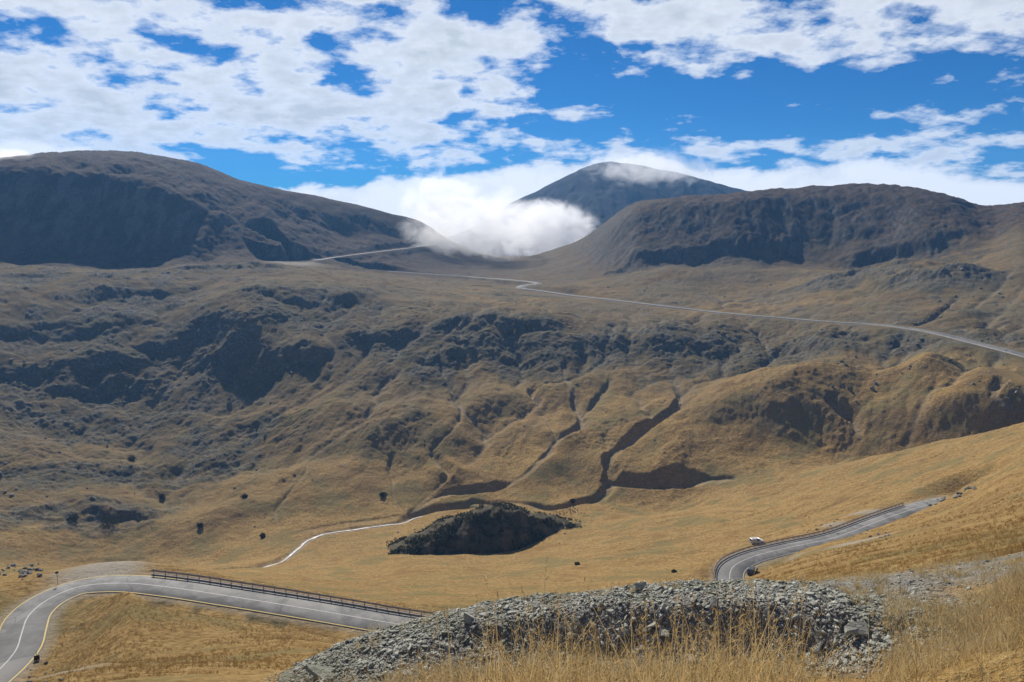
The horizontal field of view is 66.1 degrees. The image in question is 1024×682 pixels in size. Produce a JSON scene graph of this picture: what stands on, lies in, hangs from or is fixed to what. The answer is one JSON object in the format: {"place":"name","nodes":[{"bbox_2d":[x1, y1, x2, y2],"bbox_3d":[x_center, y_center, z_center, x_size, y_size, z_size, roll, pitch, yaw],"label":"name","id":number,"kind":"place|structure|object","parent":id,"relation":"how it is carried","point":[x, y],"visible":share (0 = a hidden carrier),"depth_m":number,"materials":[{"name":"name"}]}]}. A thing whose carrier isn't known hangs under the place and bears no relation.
{"place":"outdoors","nodes":[
{"label":"outdoors","id":0,"kind":"place"},
{"bbox_2d":[0,575,419,681],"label":"road","id":1,"kind":"structure","parent":0,"point":[31,640],"depth_m":129.17,"materials":[{"name":"grey asphalt"}]},
{"bbox_2d":[0,575,182,628],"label":"road marking","id":2,"kind":"object","parent":1,"relation":"on","point":[76,580],"visible":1,"depth_m":134.14,"materials":[{"name":"white paint"}]},
{"bbox_2d":[9,591,371,681],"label":"road marking","id":3,"kind":"object","parent":1,"relation":"on","point":[162,596],"visible":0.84,"depth_m":126.27,"materials":[{"name":"yellow paint"}]},
{"bbox_2d":[0,583,399,668],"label":"road marking","id":4,"kind":"object","parent":1,"relation":"on","point":[170,587],"visible":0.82,"depth_m":128.94,"materials":[{"name":"white paint"}]},
{"bbox_2d":[151,568,434,616],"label":"guardrail","id":5,"kind":"object","parent":1,"relation":"on","point":[252,587],"visible":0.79,"depth_m":133.75,"materials":[{"name":"metal"}]},
{"bbox_2d":[265,516,421,566],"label":"stream","id":6,"kind":"structure","parent":0,"point":[293,552],"depth_m":365.22,"materials":[{"name":"white liquid"}]},
{"bbox_2d":[0,150,1023,681],"bbox_3d":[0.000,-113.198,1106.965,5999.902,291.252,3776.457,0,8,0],"label":"ground","id":7,"kind":"structure","parent":0,"point":[164,272],"depth_m":487.88,"materials":[{"name":"brown plant"}]},
{"bbox_2d":[34,652,39,660],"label":"marker post","id":8,"kind":"object","parent":7,"relation":"on","point":[36,657],"visible":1,"depth_m":107.11,"materials":[{"name":"paint"}]},
{"bbox_2d":[66,513,79,521],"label":"juniper shrub","id":9,"kind":"object","parent":7,"relation":"on","point":[73,518],"visible":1,"depth_m":386.25,"materials":[{"name":"green plant"}]},
{"bbox_2d":[99,518,120,528],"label":"juniper shrub","id":10,"kind":"object","parent":7,"relation":"on","point":[108,524],"visible":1,"depth_m":388.73,"materials":[{"name":"green plant"}]},
{"bbox_2d":[127,454,136,460],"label":"juniper shrub","id":11,"kind":"object","parent":7,"relation":"on","point":[131,458],"visible":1,"depth_m":470.24,"materials":[{"name":"green plant"}]},
{"bbox_2d":[159,493,165,498],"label":"juniper shrub","id":12,"kind":"object","parent":7,"relation":"on","point":[162,496],"visible":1,"depth_m":428.26,"materials":[{"name":"green plant"}]},
{"bbox_2d":[279,671,294,681],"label":"slate stone","id":13,"kind":"object","parent":7,"relation":"on","point":[285,678],"visible":0.77,"depth_m":9.89,"materials":[{"name":"grey stone"}]},
{"bbox_2d":[305,664,333,679],"bbox_3d":[-2.335,4.058,9.603,0.483,0.082,0.235,11,16,13],"label":"slate stone","id":14,"kind":"object","parent":7,"relation":"on","point":[311,669],"visible":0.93,"depth_m":9.60,"materials":[{"name":"grey stone"}]},
{"bbox_2d":[311,245,429,260],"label":"retaining wall","id":15,"kind":"structure","parent":7,"relation":"on","point":[366,253],"depth_m":969.67,"materials":[{"name":"stone"}]},
{"bbox_2d":[402,642,406,650],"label":"slate stone","id":16,"kind":"object","parent":7,"relation":"on","point":[404,647],"visible":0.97,"depth_m":9.89,"materials":[{"name":"grey stone"}]},
{"bbox_2d":[399,669,412,675],"bbox_3d":[-1.272,3.985,9.461,0.190,0.031,0.110,4,19,23],"label":"slate stone","id":17,"kind":"object","parent":7,"relation":"on","point":[404,672],"visible":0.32,"depth_m":9.45,"materials":[{"name":"grey stone"}]},
{"bbox_2d":[391,271,466,276],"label":"retaining wall","id":18,"kind":"structure","parent":7,"relation":"on","point":[431,274],"depth_m":905.79,"materials":[{"name":"stone"}]},
{"bbox_2d":[479,612,490,616],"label":"slate stone","id":19,"kind":"object","parent":7,"relation":"on","point":[482,614],"visible":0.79,"depth_m":10.26,"materials":[{"name":"grey stone"}]},
{"bbox_2d":[386,502,584,554],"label":"rocky outcrop","id":20,"kind":"object","parent":7,"relation":"on","point":[497,527],"visible":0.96,"depth_m":319.55,"materials":[{"name":"grey stone"}]},
{"bbox_2d":[532,601,541,608],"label":"slate stone","id":21,"kind":"object","parent":7,"relation":"on","point":[535,604],"visible":1,"depth_m":10.21,"materials":[{"name":"grey stone"}]},
{"bbox_2d":[263,554,1012,681],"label":"slate scree","id":22,"kind":"structure","parent":7,"relation":"on","point":[728,584],"depth_m":9.79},
{"bbox_2d":[464,612,474,623],"bbox_3d":[-0.556,3.576,10.134,0.161,0.138,0.059,11,-10,14],"label":"slate stone","id":23,"kind":"object","parent":22,"relation":"on","point":[468,618],"visible":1,"depth_m":10.11,"materials":[{"name":"grey stone"}]},
{"bbox_2d":[619,629,629,635],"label":"slate stone","id":24,"kind":"object","parent":22,"relation":"on","point":[626,632],"visible":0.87,"depth_m":9.66,"materials":[{"name":"grey stone"}]},
{"bbox_2d":[634,582,645,589],"bbox_3d":[1.725,3.271,10.518,0.196,0.040,0.120,8,51,-4],"label":"slate stone","id":25,"kind":"object","parent":22,"relation":"on","point":[640,585],"visible":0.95,"depth_m":10.51,"materials":[{"name":"grey stone"}]},
{"bbox_2d":[646,622,656,628],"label":"slate stone","id":26,"kind":"object","parent":22,"relation":"on","point":[652,624],"visible":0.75,"depth_m":9.63,"materials":[{"name":"grey stone"}]},
{"bbox_2d":[657,628,670,637],"bbox_3d":[1.844,3.546,9.553,0.118,0.033,0.203,-45,36,-15],"label":"slate stone","id":27,"kind":"object","parent":22,"relation":"on","point":[665,633],"visible":0.8,"depth_m":9.54,"materials":[{"name":"grey stone"}]},
{"bbox_2d":[805,592,815,595],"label":"slate stone","id":28,"kind":"object","parent":22,"relation":"on","point":[810,593],"visible":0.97,"depth_m":9.53,"materials":[{"name":"grey stone"}]},
{"bbox_2d":[809,600,818,606],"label":"slate stone","id":29,"kind":"object","parent":22,"relation":"on","point":[813,602],"visible":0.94,"depth_m":9.29,"materials":[{"name":"grey stone"}]},
{"bbox_2d":[844,621,867,635],"bbox_3d":[3.904,3.255,8.925,0.263,0.051,0.199,11,39,14],"label":"slate stone","id":30,"kind":"object","parent":22,"relation":"on","point":[859,628],"visible":0.95,"depth_m":8.89,"materials":[{"name":"grey stone"}]},
{"bbox_2d":[653,586,662,590],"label":"slate stone","id":31,"kind":"object","parent":7,"relation":"on","point":[656,588],"visible":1,"depth_m":10.27,"materials":[{"name":"grey stone"}]},
{"bbox_2d":[709,598,717,606],"bbox_3d":[2.472,3.201,9.632,0.096,0.035,0.156,35,54,28],"label":"slate stone","id":32,"kind":"object","parent":7,"relation":"on","point":[713,603],"visible":0.9,"depth_m":9.62,"materials":[{"name":"grey stone"}]},
{"bbox_2d":[747,566,757,574],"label":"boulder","id":33,"kind":"object","parent":7,"relation":"on","point":[751,570],"visible":0.94,"depth_m":194.01,"materials":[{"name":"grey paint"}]},
{"bbox_2d":[749,537,764,543],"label":"parked van","id":34,"kind":"object","parent":7,"relation":"on","point":[754,540],"visible":0.97,"depth_m":214.77,"materials":[{"name":"white paint"}]},
{"bbox_2d":[519,288,1023,357],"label":"retaining wall","id":35,"kind":"structure","parent":7,"relation":"on","point":[804,320],"depth_m":585.06,"materials":[{"name":"stone"}]},
{"bbox_2d":[714,502,903,579],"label":"guardrail","id":36,"kind":"object","parent":7,"relation":"on","point":[738,551],"visible":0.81,"depth_m":219.03,"materials":[{"name":"metal"}]},
{"bbox_2d":[811,641,823,652],"bbox_3d":[3.477,3.485,8.943,0.176,0.034,0.124,-16,42,11],"label":"slate stone","id":37,"kind":"object","parent":7,"relation":"on","point":[817,648],"visible":0.74,"depth_m":8.93,"materials":[{"name":"grey stone"}]},
{"bbox_2d":[885,639,895,645],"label":"slate stone","id":38,"kind":"object","parent":7,"relation":"on","point":[889,641],"visible":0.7,"depth_m":8.64,"materials":[{"name":"grey stone"}]},
{"bbox_2d":[0,0,1023,237],"label":"sky","id":39,"kind":"structure","parent":0,"point":[443,115],"materials":[{"name":"blue"}]},
{"bbox_2d":[448,162,745,256],"bbox_3d":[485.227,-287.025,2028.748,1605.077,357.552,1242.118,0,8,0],"label":"hills","id":40,"kind":"structure","parent":0,"point":[579,204],"depth_m":1964.94,"materials":[{"name":"white"}]},
{"bbox_2d":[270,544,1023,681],"bbox_3d":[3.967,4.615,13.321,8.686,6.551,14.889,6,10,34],"label":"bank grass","id":41,"kind":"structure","parent":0,"point":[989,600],"depth_m":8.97,"materials":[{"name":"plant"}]},
{"bbox_2d":[317,245,1023,355],"bbox_3d":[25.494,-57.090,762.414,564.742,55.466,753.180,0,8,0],"label":"road","id":42,"kind":"structure","parent":0,"point":[948,335],"depth_m":621.42,"materials":[{"name":"grey asphalt"}]},
{"bbox_2d":[361,554,1023,681],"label":"tall dry grass","id":43,"kind":"structure","parent":0,"point":[557,675],"depth_m":5.93,"materials":[{"name":"beige plant"}]},
{"bbox_2d":[716,497,940,580],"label":"road","id":44,"kind":"structure","parent":0,"point":[738,569],"depth_m":214.96,"materials":[{"name":"grey asphalt"}]},
{"bbox_2d":[729,505,925,578],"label":"road marking","id":45,"kind":"object","parent":44,"relation":"on","point":[813,542],"visible":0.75,"depth_m":215.90,"materials":[{"name":"white paint"}]},
{"bbox_2d":[717,497,941,572],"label":"road marking","id":46,"kind":"object","parent":44,"relation":"on","point":[815,536],"visible":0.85,"depth_m":221.18,"materials":[{"name":"white paint"}]}
]}

